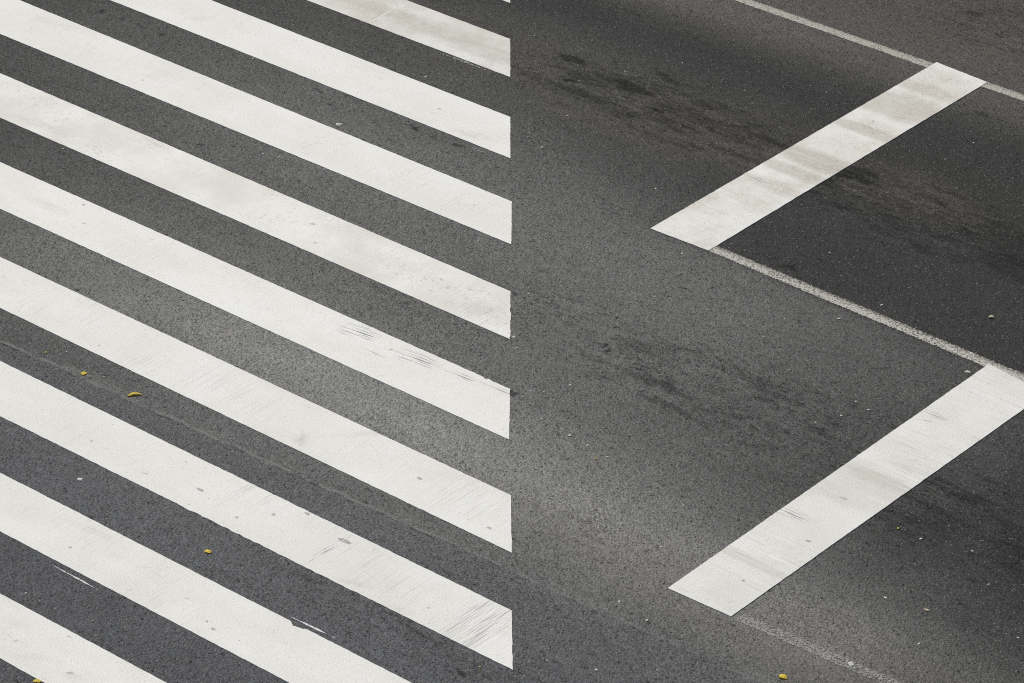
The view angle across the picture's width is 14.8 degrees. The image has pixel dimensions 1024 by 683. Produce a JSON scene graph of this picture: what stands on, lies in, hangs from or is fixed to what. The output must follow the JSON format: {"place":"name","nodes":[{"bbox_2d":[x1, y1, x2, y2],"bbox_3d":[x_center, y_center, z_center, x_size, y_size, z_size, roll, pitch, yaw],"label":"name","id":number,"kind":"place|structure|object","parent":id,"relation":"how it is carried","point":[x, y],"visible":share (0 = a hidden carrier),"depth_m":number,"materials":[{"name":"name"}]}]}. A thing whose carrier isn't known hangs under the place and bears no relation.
{"place":"outdoors","nodes":[
{"label":"outdoors","id":0,"kind":"place"},
{"bbox_2d":[0,0,1023,682],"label":"road","id":1,"kind":"structure","parent":0,"point":[690,406],"depth_m":24.90,"materials":[{"name":"grey asphalt"}]},
{"bbox_2d":[53,565,100,591],"bbox_3d":[-2.507,1.364,22.672,0.431,0.002,0.013,24,39,36],"label":"paint streak","id":2,"kind":"object","parent":1,"relation":"on","point":[76,578],"visible":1,"depth_m":22.67,"materials":[{"name":"white paint"}]},
{"bbox_2d":[0,594,165,682],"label":"zebra stripe","id":3,"kind":"object","parent":1,"relation":"on","point":[38,646],"visible":1,"depth_m":22.02,"materials":[{"name":"paint"}]},
{"bbox_2d":[0,473,410,682],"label":"zebra stripe","id":4,"kind":"object","parent":1,"relation":"on","point":[259,636],"visible":1,"depth_m":22.51,"materials":[{"name":"paint"}]},
{"bbox_2d":[0,162,509,439],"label":"zebra stripe","id":5,"kind":"object","parent":1,"relation":"on","point":[431,379],"visible":1,"depth_m":25.35,"materials":[{"name":"paint"}]},
{"bbox_2d":[0,73,510,338],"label":"zebra stripe","id":6,"kind":"object","parent":1,"relation":"on","point":[461,294],"visible":1,"depth_m":26.43,"materials":[{"name":"paint"}]},
{"bbox_2d":[0,257,511,552],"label":"zebra stripe","id":7,"kind":"object","parent":1,"relation":"on","point":[446,493],"visible":1,"depth_m":24.25,"materials":[{"name":"paint"}]},
{"bbox_2d":[0,0,511,243],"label":"zebra stripe","id":8,"kind":"object","parent":1,"relation":"on","point":[313,141],"visible":1,"depth_m":27.53,"materials":[{"name":"paint"}]},
{"bbox_2d":[0,361,512,669],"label":"zebra stripe","id":9,"kind":"object","parent":1,"relation":"on","point":[418,594],"visible":1,"depth_m":23.19,"materials":[{"name":"paint"}]},
{"bbox_2d":[110,0,510,157],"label":"zebra stripe","id":10,"kind":"object","parent":1,"relation":"on","point":[389,90],"visible":1,"depth_m":28.18,"materials":[{"name":"paint"}]},
{"bbox_2d":[291,617,335,638],"bbox_3d":[-1.125,1.613,22.213,0.355,0.002,0.015,23,38,34],"label":"paint streak","id":11,"kind":"object","parent":1,"relation":"on","point":[317,629],"visible":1,"depth_m":22.21,"materials":[{"name":"white paint"}]},
{"bbox_2d":[307,0,509,76],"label":"zebra stripe","id":12,"kind":"object","parent":1,"relation":"on","point":[455,37],"visible":1,"depth_m":28.71,"materials":[{"name":"paint"}]},
{"bbox_2d":[431,50,489,71],"bbox_3d":[-0.361,-2.015,28.269,0.567,0.002,0.032,24,39,35],"label":"paint streak","id":13,"kind":"object","parent":1,"relation":"on","point":[467,62],"visible":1,"depth_m":28.24,"materials":[{"name":"white paint"}]},
{"bbox_2d":[779,674,786,678],"bbox_3d":[1.496,1.847,21.727,0.043,0.010,0.051,-5,31,-6],"label":"fallen leaf","id":14,"kind":"object","parent":1,"relation":"on","point":[783,676],"visible":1,"depth_m":21.72,"materials":[{"name":"yellow plant"}]},
{"bbox_2d":[735,613,899,682],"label":"lane line","id":15,"kind":"object","parent":1,"relation":"on","point":[799,645],"visible":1,"depth_m":21.97,"materials":[{"name":"paint"}]},
{"bbox_2d":[650,62,986,250],"bbox_3d":[2.150,-1.296,26.984,0.489,0.006,3.182,24,39,35],"label":"stop bar","id":16,"kind":"object","parent":1,"relation":"on","point":[717,217],"visible":1,"depth_m":26.90,"materials":[{"name":"paint"}]},
{"bbox_2d":[668,364,1023,616],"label":"stop bar","id":17,"kind":"object","parent":1,"relation":"on","point":[770,552],"visible":1,"depth_m":23.30,"materials":[{"name":"paint"}]},
{"bbox_2d":[709,246,1023,381],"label":"lane line","id":18,"kind":"object","parent":1,"relation":"on","point":[826,295],"visible":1,"depth_m":25.14,"materials":[{"name":"paint"}]},
{"bbox_2d":[735,0,1023,100],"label":"lane line","id":19,"kind":"object","parent":1,"relation":"on","point":[850,37],"visible":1,"depth_m":28.46,"materials":[{"name":"paint"}]}
]}

